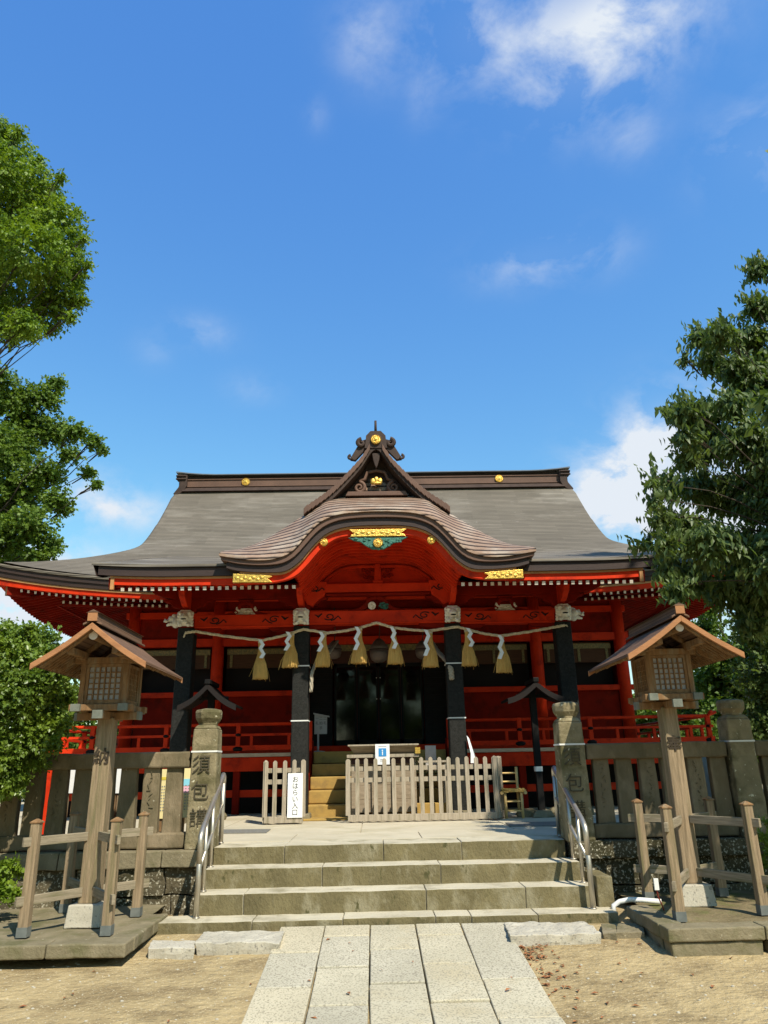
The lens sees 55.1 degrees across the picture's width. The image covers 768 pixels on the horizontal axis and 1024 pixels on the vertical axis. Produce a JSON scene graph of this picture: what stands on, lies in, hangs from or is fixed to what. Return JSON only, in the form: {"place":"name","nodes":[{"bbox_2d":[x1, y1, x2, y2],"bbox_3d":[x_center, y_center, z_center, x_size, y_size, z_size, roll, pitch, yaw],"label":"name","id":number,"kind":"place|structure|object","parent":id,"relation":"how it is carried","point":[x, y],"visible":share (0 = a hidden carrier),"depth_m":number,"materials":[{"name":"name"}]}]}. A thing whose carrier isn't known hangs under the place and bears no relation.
{"place":"outdoors","nodes":[
{"label":"outdoors","id":0,"kind":"place"},
{"bbox_2d":[0,903,767,1023],"bbox_3d":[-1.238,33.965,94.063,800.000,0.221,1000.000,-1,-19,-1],"label":"ground","id":1,"kind":"structure","parent":0,"point":[671,992],"depth_m":6.11,"materials":[{"name":"beige sand"}]},
{"bbox_2d":[0,851,24,907],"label":"shrub","id":2,"kind":"object","parent":1,"relation":"on","point":[10,892],"visible":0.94,"depth_m":7.95,"materials":[{"name":"green plant"}]},
{"bbox_2d":[0,113,98,374],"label":"broadleaf tree","id":3,"kind":"object","parent":1,"relation":"on","point":[31,202],"visible":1,"depth_m":15.24,"materials":[{"name":"green plant"}]},
{"bbox_2d":[0,359,110,563],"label":"ginkgo tree","id":4,"kind":"object","parent":1,"relation":"on","point":[26,428],"visible":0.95,"depth_m":26.35,"materials":[{"name":"green plant"}]},
{"bbox_2d":[0,904,167,960],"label":"lantern plinth","id":5,"kind":"structure","parent":1,"relation":"on","point":[50,937],"depth_m":7.09,"materials":[{"name":"stone"}]},
{"bbox_2d":[14,811,153,937],"bbox_3d":[-3.135,3.790,7.862,1.078,1.052,1.482,-1,-19,-1],"label":"wooden barrier","id":6,"kind":"object","parent":5,"relation":"on","point":[29,898],"visible":0.91,"depth_m":7.41,"materials":[{"name":"brown wood"}]},
{"bbox_2d":[29,609,182,928],"bbox_3d":[-3.090,2.786,8.126,1.200,3.142,1.602,-1,-19,-1],"label":"wooden lantern","id":7,"kind":"object","parent":5,"relation":"on","point":[105,660],"visible":1,"depth_m":8.06,"materials":[{"name":"brown wood"}]},
{"bbox_2d":[0,844,219,914],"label":"retaining wall","id":8,"kind":"structure","parent":1,"relation":"on","point":[170,874],"depth_m":8.71,"materials":[{"name":"stone"}]},
{"bbox_2d":[0,751,191,851],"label":"stone fence","id":9,"kind":"object","parent":8,"relation":"on","point":[170,835],"visible":0.59,"depth_m":9.11,"materials":[{"name":"grey stone"}]},
{"bbox_2d":[184,708,221,849],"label":"stone pillar","id":10,"kind":"structure","parent":8,"relation":"on","point":[205,774],"depth_m":9.13,"materials":[{"name":"grey stone"}]},
{"bbox_2d":[148,940,194,959],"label":"stone slab","id":11,"kind":"structure","parent":1,"relation":"on","point":[174,950],"depth_m":6.92,"materials":[{"name":"white stone"}]},
{"bbox_2d":[195,930,284,955],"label":"stone slab","id":12,"kind":"structure","parent":1,"relation":"on","point":[254,942],"depth_m":7.00,"materials":[{"name":"white stone"}]},
{"bbox_2d":[19,938,731,1021],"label":"fallen leaves","id":13,"kind":"object","parent":1,"relation":"on","point":[530,957],"visible":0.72,"depth_m":6.32,"materials":[{"name":"brown plant"}]},
{"bbox_2d":[0,937,767,1022],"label":"pebbles","id":14,"kind":"object","parent":1,"relation":"on","point":[250,986],"visible":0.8,"depth_m":6.13,"materials":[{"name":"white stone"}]},
{"bbox_2d":[154,835,618,934],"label":"stone stairs","id":15,"kind":"structure","parent":1,"relation":"on","point":[266,886],"depth_m":8.40,"materials":[{"name":"grey stone"}]},
{"bbox_2d":[192,772,225,918],"bbox_3d":[-2.056,3.885,8.780,0.080,1.460,1.459,0,-19,-3],"label":"handrail","id":16,"kind":"object","parent":15,"relation":"on","point":[201,860],"visible":0.96,"depth_m":8.45,"materials":[{"name":"metal"}]},
{"bbox_2d":[551,766,596,908],"bbox_3d":[2.253,3.825,8.858,0.080,1.460,1.458,-1,-19,0],"label":"handrail","id":17,"kind":"object","parent":15,"relation":"on","point":[586,851],"visible":0.91,"depth_m":8.50,"materials":[{"name":"metal"}]},
{"bbox_2d":[18,786,762,860],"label":"platform","id":18,"kind":"structure","parent":1,"relation":"on","point":[338,829],"depth_m":10.92,"materials":[{"name":"stone"}]},
{"bbox_2d":[0,735,78,802],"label":"background shrub","id":19,"kind":"object","parent":18,"relation":"on","point":[69,746],"depth_m":23.35,"materials":[{"name":"green plant"}]},
{"bbox_2d":[0,617,79,803],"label":"leafy bush","id":20,"kind":"object","parent":18,"relation":"on","point":[31,739],"visible":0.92,"depth_m":8.87,"materials":[{"name":"green plant"}]},
{"bbox_2d":[42,770,51,833],"bbox_3d":[-4.952,4.022,10.819,0.153,1.447,0.153,-1,-19,-1],"label":"red post","id":21,"kind":"object","parent":18,"relation":"on","point":[48,781],"visible":0.02,"depth_m":10.72,"materials":[{"name":"paint"}]},
{"bbox_2d":[65,770,74,830],"bbox_3d":[-4.244,3.950,9.933,0.209,0.937,0.060,-1,-19,-1],"label":"notice board","id":22,"kind":"object","parent":18,"relation":"on","point":[72,777],"visible":0.1,"depth_m":9.99,"materials":[{"name":"white paper"}]},
{"bbox_2d":[39,703,119,748],"bbox_3d":[-11.509,9.162,29.285,5.931,4.394,3.665,8,-21,-26],"label":"background shrub","id":23,"kind":"object","parent":18,"relation":"on","point":[79,723],"visible":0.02,"depth_m":28.81,"materials":[{"name":"green plant"}]},
{"bbox_2d":[113,769,120,818],"bbox_3d":[-3.636,3.963,9.990,0.175,0.925,0.060,-1,-19,-1],"label":"notice board","id":24,"kind":"object","parent":18,"relation":"on","point":[118,776],"visible":0.14,"depth_m":10.03,"materials":[{"name":"white paper"}]},
{"bbox_2d":[159,769,166,831],"bbox_3d":[-2.973,3.949,9.947,0.184,0.900,0.068,-1,-19,-1],"label":"notice board","id":25,"kind":"object","parent":18,"relation":"on","point":[164,774],"visible":0.32,"depth_m":9.95,"materials":[{"name":"yellow wood"}]},
{"bbox_2d":[181,768,190,831],"bbox_3d":[-2.657,3.958,10.001,0.247,0.906,0.068,-1,-19,-1],"label":"notice board","id":26,"kind":"object","parent":18,"relation":"on","point":[187,772],"visible":0.31,"depth_m":10.02,"materials":[{"name":"brown wood"}]},
{"bbox_2d":[177,679,242,710],"bbox_3d":[-3.071,4.183,12.882,1.011,2.382,0.800,-1,-19,-1],"label":"roofed post","id":27,"kind":"object","parent":18,"relation":"on","point":[210,692],"visible":0.59,"depth_m":12.89,"materials":[{"name":"black paint"}]},
{"bbox_2d":[224,829,270,833],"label":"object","id":28,"kind":"object","parent":18,"relation":"on","point":[231,831],"visible":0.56,"depth_m":10.86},
{"bbox_2d":[262,760,305,823],"bbox_3d":[-1.822,4.695,12.396,0.976,0.987,0.467,-15,-23,35],"label":"picket fence","id":29,"kind":"object","parent":18,"relation":"on","point":[284,770],"visible":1,"depth_m":12.27,"materials":[{"name":"brown wood"}]},
{"bbox_2d":[287,773,302,817],"bbox_3d":[-1.475,4.700,12.220,0.250,0.690,0.017,-1,-19,-1],"label":"entrance sign","id":30,"kind":"object","parent":29,"relation":"attached to","point":[295,797],"visible":1,"depth_m":12.21,"materials":[{"name":"white paper"}]},
{"bbox_2d":[0,420,724,823],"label":"shrine hall","id":31,"kind":"structure","parent":18,"relation":"on","point":[358,544],"depth_m":16.26,"materials":[{"name":"red wood"}]},
{"bbox_2d":[313,713,329,751],"bbox_3d":[-1.360,4.706,15.727,0.390,0.799,0.292,-1,-19,-1],"label":"standing sign","id":32,"kind":"object","parent":31,"relation":"on","point":[320,723],"visible":1,"depth_m":15.74,"materials":[{"name":"black metal"}]},
{"bbox_2d":[310,664,332,745],"bbox_3d":[-1.448,4.443,17.010,0.520,1.840,0.060,-1,-19,-1],"label":"slatted door","id":33,"kind":"structure","parent":31,"relation":"in","point":[321,698],"depth_m":17.03,"materials":[{"name":"black paint"}]},
{"bbox_2d":[309,640,338,691],"bbox_3d":[-1.134,2.953,14.237,0.094,1.148,1.416,-7,-20,16],"label":"bell rope","id":34,"kind":"object","parent":31,"relation":"attached to","point":[313,668],"visible":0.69,"depth_m":13.57,"materials":[{"name":"fabric"}]},
{"bbox_2d":[328,607,341,658],"bbox_3d":[-1.027,2.494,15.198,0.322,1.060,0.322,-1,-19,-1],"label":"shrine bell","id":35,"kind":"object","parent":31,"relation":"hanging from","point":[336,652],"visible":0.74,"depth_m":14.98,"materials":[{"name":"metal"}]},
{"bbox_2d":[334,663,356,745],"bbox_3d":[-0.889,4.449,17.063,0.520,1.840,0.070,-1,-19,-1],"label":"glass door","id":36,"kind":"structure","parent":31,"relation":"in","point":[345,675],"depth_m":17.05,"materials":[{"name":"black paint"}]},
{"bbox_2d":[357,663,378,744],"bbox_3d":[-0.374,4.442,17.072,0.490,1.840,0.070,-1,-19,-1],"label":"glass door","id":37,"kind":"structure","parent":31,"relation":"in","point":[367,682],"depth_m":17.05,"materials":[{"name":"black paint"}]},
{"bbox_2d":[183,621,567,641],"bbox_3d":[-0.125,2.239,13.858,7.263,0.353,0.136,-1,-19,-1],"label":"sacred rope","id":38,"kind":"object","parent":31,"relation":"attached to","point":[371,624],"visible":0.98,"depth_m":13.81,"materials":[{"name":"fabric"}]},
{"bbox_2d":[249,639,269,680],"bbox_3d":[-2.251,2.735,13.571,0.314,0.758,0.384,-16,-24,37],"label":"straw tassel","id":39,"kind":"object","parent":38,"relation":"hanging from","point":[260,669],"visible":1,"depth_m":13.49,"materials":[{"name":"plant"}]},
{"bbox_2d":[278,632,299,669],"bbox_3d":[-1.754,2.578,13.649,0.387,0.693,0.340,-1,-19,-1],"label":"straw tassel","id":40,"kind":"object","parent":38,"relation":"hanging from","point":[290,658],"visible":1,"depth_m":13.56,"materials":[{"name":"plant"}]},
{"bbox_2d":[314,632,331,667],"bbox_3d":[-1.118,2.567,13.661,0.361,0.673,0.331,-1,-19,-1],"label":"straw tassel","id":41,"kind":"object","parent":38,"relation":"hanging from","point":[322,659],"visible":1,"depth_m":13.57,"materials":[{"name":"plant"}]},
{"bbox_2d":[349,627,369,666],"bbox_3d":[-0.467,2.503,13.700,0.392,0.716,0.335,-1,-19,-1],"label":"straw tassel","id":42,"kind":"object","parent":38,"relation":"hanging from","point":[359,655],"visible":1,"depth_m":13.59,"materials":[{"name":"wicker"}]},
{"bbox_2d":[387,627,404,665],"bbox_3d":[0.212,2.511,13.706,0.340,0.722,0.337,-1,-19,-1],"label":"straw tassel","id":43,"kind":"object","parent":38,"relation":"hanging from","point":[395,656],"visible":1,"depth_m":13.60,"materials":[{"name":"wicker"}]},
{"bbox_2d":[421,630,438,668],"bbox_3d":[0.841,2.561,13.682,0.327,0.726,0.297,-1,-19,-1],"label":"straw tassel","id":44,"kind":"object","parent":38,"relation":"hanging from","point":[430,658],"visible":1,"depth_m":13.59,"materials":[{"name":"wicker"}]},
{"bbox_2d":[461,628,478,668],"bbox_3d":[1.588,2.543,13.711,0.325,0.743,0.345,-1,-19,-1],"label":"straw tassel","id":45,"kind":"object","parent":38,"relation":"hanging from","point":[468,657],"visible":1,"depth_m":13.62,"materials":[{"name":"wicker"}]},
{"bbox_2d":[494,635,512,673],"bbox_3d":[2.194,2.651,13.662,0.359,0.726,0.340,-1,-19,-1],"label":"straw tassel","id":46,"kind":"object","parent":38,"relation":"hanging from","point":[503,664],"visible":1,"depth_m":13.57,"materials":[{"name":"wicker"}]},
{"bbox_2d":[369,607,388,662],"bbox_3d":[-0.106,2.522,15.201,0.420,1.147,0.420,-1,-19,-1],"label":"shrine bell","id":47,"kind":"object","parent":31,"relation":"hanging from","point":[379,650],"visible":0.98,"depth_m":14.95,"materials":[{"name":"metal"}]},
{"bbox_2d":[347,743,419,814],"bbox_3d":[-0.007,4.798,13.188,1.290,1.202,0.960,-1,-19,-1],"label":"offering box","id":48,"kind":"object","parent":31,"relation":"on","point":[398,752],"visible":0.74,"depth_m":12.90,"materials":[{"name":"brown wood"}]},
{"bbox_2d":[375,744,389,764],"bbox_3d":[-0.026,4.224,12.839,0.250,0.340,0.013,-1,-19,-1],"label":"paper notice","id":49,"kind":"object","parent":48,"relation":"attached to","point":[382,751],"visible":0.86,"depth_m":12.85,"materials":[{"name":"white paper"}]},
{"bbox_2d":[378,663,401,743],"bbox_3d":[0.136,4.435,17.082,0.510,1.840,0.070,-1,-19,-1],"label":"glass door","id":50,"kind":"structure","parent":31,"relation":"in","point":[390,728],"depth_m":17.06,"materials":[{"name":"black paint"}]},
{"bbox_2d":[400,662,424,743],"bbox_3d":[0.656,4.428,17.091,0.510,1.840,0.070,-1,-19,-1],"label":"glass door","id":51,"kind":"structure","parent":31,"relation":"in","point":[412,709],"depth_m":17.07,"materials":[{"name":"black paint"}]},
{"bbox_2d":[415,606,425,658],"bbox_3d":[0.781,2.483,15.226,0.322,1.091,0.322,-1,-19,-1],"label":"shrine bell","id":52,"kind":"object","parent":31,"relation":"hanging from","point":[420,648],"visible":0.63,"depth_m":15.00,"materials":[{"name":"metal"}]},
{"bbox_2d":[425,745,436,770],"bbox_3d":[0.867,4.599,13.754,0.200,0.450,0.220,-1,-19,-1],"label":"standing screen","id":53,"kind":"object","parent":31,"relation":"on","point":[430,751],"visible":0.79,"depth_m":13.68,"materials":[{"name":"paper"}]},
{"bbox_2d":[423,662,446,743],"bbox_3d":[1.191,4.406,17.058,0.520,1.840,0.060,-1,-19,-1],"label":"slatted door","id":54,"kind":"structure","parent":31,"relation":"in","point":[434,679],"depth_m":17.03,"materials":[{"name":"black paint"}]},
{"bbox_2d":[433,641,454,679],"bbox_3d":[1.097,2.853,14.304,0.123,0.951,1.412,3,-19,-12],"label":"bell rope","id":55,"kind":"object","parent":31,"relation":"attached to","point":[450,668],"visible":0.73,"depth_m":13.82,"materials":[{"name":"fabric"}]},
{"bbox_2d":[467,736,474,762],"bbox_3d":[1.550,4.219,13.102,0.155,0.470,0.061,-12,-22,28],"label":"paper strip","id":56,"kind":"object","parent":31,"relation":"hanging from","point":[472,752],"visible":0.86,"depth_m":13.08,"materials":[{"name":"white paper"}]},
{"bbox_2d":[346,756,504,821],"bbox_3d":[0.715,4.692,12.539,2.718,0.988,0.539,-1,-19,-1],"label":"picket fence","id":57,"kind":"object","parent":18,"relation":"on","point":[495,766],"visible":1,"depth_m":12.32,"materials":[{"name":"brown wood"}]},
{"bbox_2d":[416,760,448,812],"bbox_3d":[0.879,4.945,13.171,0.546,0.951,0.500,-1,-19,-1],"label":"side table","id":58,"kind":"object","parent":18,"relation":"on","point":[445,788],"visible":0.58,"depth_m":13.09,"materials":[{"name":"brown wood"}]},
{"bbox_2d":[500,767,526,818],"bbox_3d":[2.192,4.818,12.665,0.456,0.816,0.453,-1,-19,-1],"label":"bamboo chair","id":59,"kind":"object","parent":18,"relation":"on","point":[517,790],"visible":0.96,"depth_m":12.48,"materials":[{"name":"wood"}]},
{"bbox_2d":[516,808,534,816],"bbox_3d":[2.483,5.226,12.711,0.427,0.209,0.226,-1,-19,-1],"label":"rock","id":60,"kind":"object","parent":18,"relation":"on","point":[528,812],"visible":0.43,"depth_m":12.66,"materials":[{"name":"stone"}]},
{"bbox_2d":[505,821,555,826],"bbox_3d":[2.303,4.730,11.170,0.889,0.012,0.772,-3,-19,6],"label":"floor mat","id":61,"kind":"object","parent":18,"relation":"on","point":[518,824],"visible":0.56,"depth_m":11.11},
{"bbox_2d":[501,677,566,817],"bbox_3d":[2.691,4.135,12.975,1.031,2.317,0.800,-1,-19,-1],"label":"roofed post","id":62,"kind":"object","parent":18,"relation":"on","point":[533,690],"visible":0.96,"depth_m":12.91,"materials":[{"name":"black paint"}]},
{"bbox_2d":[632,689,683,737],"bbox_3d":[9.180,8.672,29.066,5.931,4.394,3.665,10,-22,-30],"label":"background shrub","id":63,"kind":"object","parent":18,"relation":"on","point":[642,712],"visible":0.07,"depth_m":29.32,"materials":[{"name":"green plant"}]},
{"bbox_2d":[645,695,704,733],"bbox_3d":[13.065,8.813,29.708,3.665,4.394,5.931,-16,-24,37],"label":"background shrub","id":64,"kind":"object","parent":18,"relation":"on","point":[684,711],"visible":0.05,"depth_m":28.46,"materials":[{"name":"green plant"}]},
{"bbox_2d":[680,711,718,740],"bbox_3d":[10.567,7.804,24.043,2.443,2.585,3.954,-12,-22,29],"label":"background shrub","id":65,"kind":"object","parent":18,"relation":"on","point":[696,732],"visible":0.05,"depth_m":24.21,"materials":[{"name":"green plant"}]},
{"bbox_2d":[702,757,711,797],"bbox_3d":[4.382,3.865,10.184,0.353,0.931,0.060,-1,-19,-1],"label":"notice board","id":66,"kind":"object","parent":18,"relation":"on","point":[704,760],"visible":0.07,"depth_m":10.22,"materials":[{"name":"blue wood"}]},
{"bbox_2d":[504,921,600,946],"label":"stone slab","id":67,"kind":"structure","parent":1,"relation":"on","point":[530,933],"depth_m":7.09,"materials":[{"name":"white stone"}]},
{"bbox_2d":[601,924,616,939],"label":"stone slab","id":68,"kind":"structure","parent":1,"relation":"on","point":[609,932],"depth_m":7.27,"materials":[{"name":"grey stone"}]},
{"bbox_2d":[616,923,644,938],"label":"stone slab","id":69,"kind":"structure","parent":1,"relation":"on","point":[627,931],"depth_m":7.26,"materials":[{"name":"grey stone"}]},
{"bbox_2d":[560,836,767,902],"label":"retaining wall","id":70,"kind":"structure","parent":1,"relation":"on","point":[615,859],"depth_m":8.83,"materials":[{"name":"grey stone"}]},
{"bbox_2d":[552,702,595,841],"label":"stone pillar","id":71,"kind":"structure","parent":70,"relation":"on","point":[571,766],"depth_m":9.22,"materials":[{"name":"grey stone"}]},
{"bbox_2d":[584,741,739,838],"bbox_3d":[3.462,3.486,9.281,1.797,1.120,0.223,-1,-19,-1],"label":"stone fence","id":72,"kind":"object","parent":70,"relation":"on","point":[622,755],"visible":0.71,"depth_m":9.26,"materials":[{"name":"grey stone"}]},
{"bbox_2d":[754,740,767,813],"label":"stone fence","id":73,"kind":"object","parent":70,"relation":"on","point":[761,748],"visible":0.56,"depth_m":9.34,"materials":[{"name":"grey stone"}]},
{"bbox_2d":[616,249,767,645],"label":"cherry tree","id":74,"kind":"object","parent":1,"relation":"on","point":[700,439],"visible":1,"depth_m":9.24,"materials":[{"name":"green plant"}]},
{"bbox_2d":[618,890,767,956],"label":"lantern plinth","id":75,"kind":"structure","parent":1,"relation":"on","point":[733,923],"depth_m":6.91,"materials":[{"name":"stone"}]},
{"bbox_2d":[611,897,660,910],"bbox_3d":[2.716,4.233,7.935,0.541,0.157,0.090,-2,-19,3],"label":"white pipe","id":76,"kind":"object","parent":75,"relation":"on","point":[615,904],"visible":0.87,"depth_m":7.93,"materials":[{"name":"plastic"}]},
{"bbox_2d":[588,603,744,906],"bbox_3d":[3.315,2.756,8.476,1.280,3.143,1.602,-1,-19,-1],"label":"wooden lantern","id":77,"kind":"object","parent":75,"relation":"on","point":[666,652],"visible":0.98,"depth_m":8.43,"materials":[{"name":"brown wood"}]},
{"bbox_2d":[628,796,767,921],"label":"wooden barrier","id":78,"kind":"object","parent":75,"relation":"on","point":[715,867],"visible":0.88,"depth_m":7.68,"materials":[{"name":"brown wood"}]},
{"bbox_2d":[653,878,664,910],"bbox_3d":[2.868,3.977,7.651,0.046,0.320,0.156,-19,-25,41],"label":"junction tag","id":79,"kind":"object","parent":78,"relation":"attached to","point":[656,884],"visible":1,"depth_m":7.63,"materials":[{"name":"white plastic"}]},
{"bbox_2d":[689,606,767,728],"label":"background tree","id":80,"kind":"object","parent":1,"relation":"on","point":[710,684],"visible":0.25,"depth_m":26.27,"materials":[{"name":"green plant"}]},
{"bbox_2d":[717,612,767,739],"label":"background tree","id":81,"kind":"object","parent":1,"relation":"on","point":[753,672],"visible":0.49,"depth_m":19.08,"materials":[{"name":"green plant"}]},
{"bbox_2d":[756,815,767,888],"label":"feathery shrub","id":82,"kind":"object","parent":1,"relation":"on","point":[762,837],"visible":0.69,"depth_m":8.34,"materials":[{"name":"green plant"}]},
{"bbox_2d":[0,0,767,736],"label":"sky","id":83,"kind":"structure","parent":0,"point":[484,233],"materials":[{"name":"blue"}]},
{"bbox_2d":[242,922,565,1023],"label":"path","id":84,"kind":"structure","parent":0,"point":[470,984],"depth_m":6.15,"materials":[{"name":"stone"}]},
{"bbox_2d":[716,699,767,837],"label":"stone pillar","id":85,"kind":"structure","parent":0,"point":[735,735],"depth_m":9.27,"materials":[{"name":"grey stone"}]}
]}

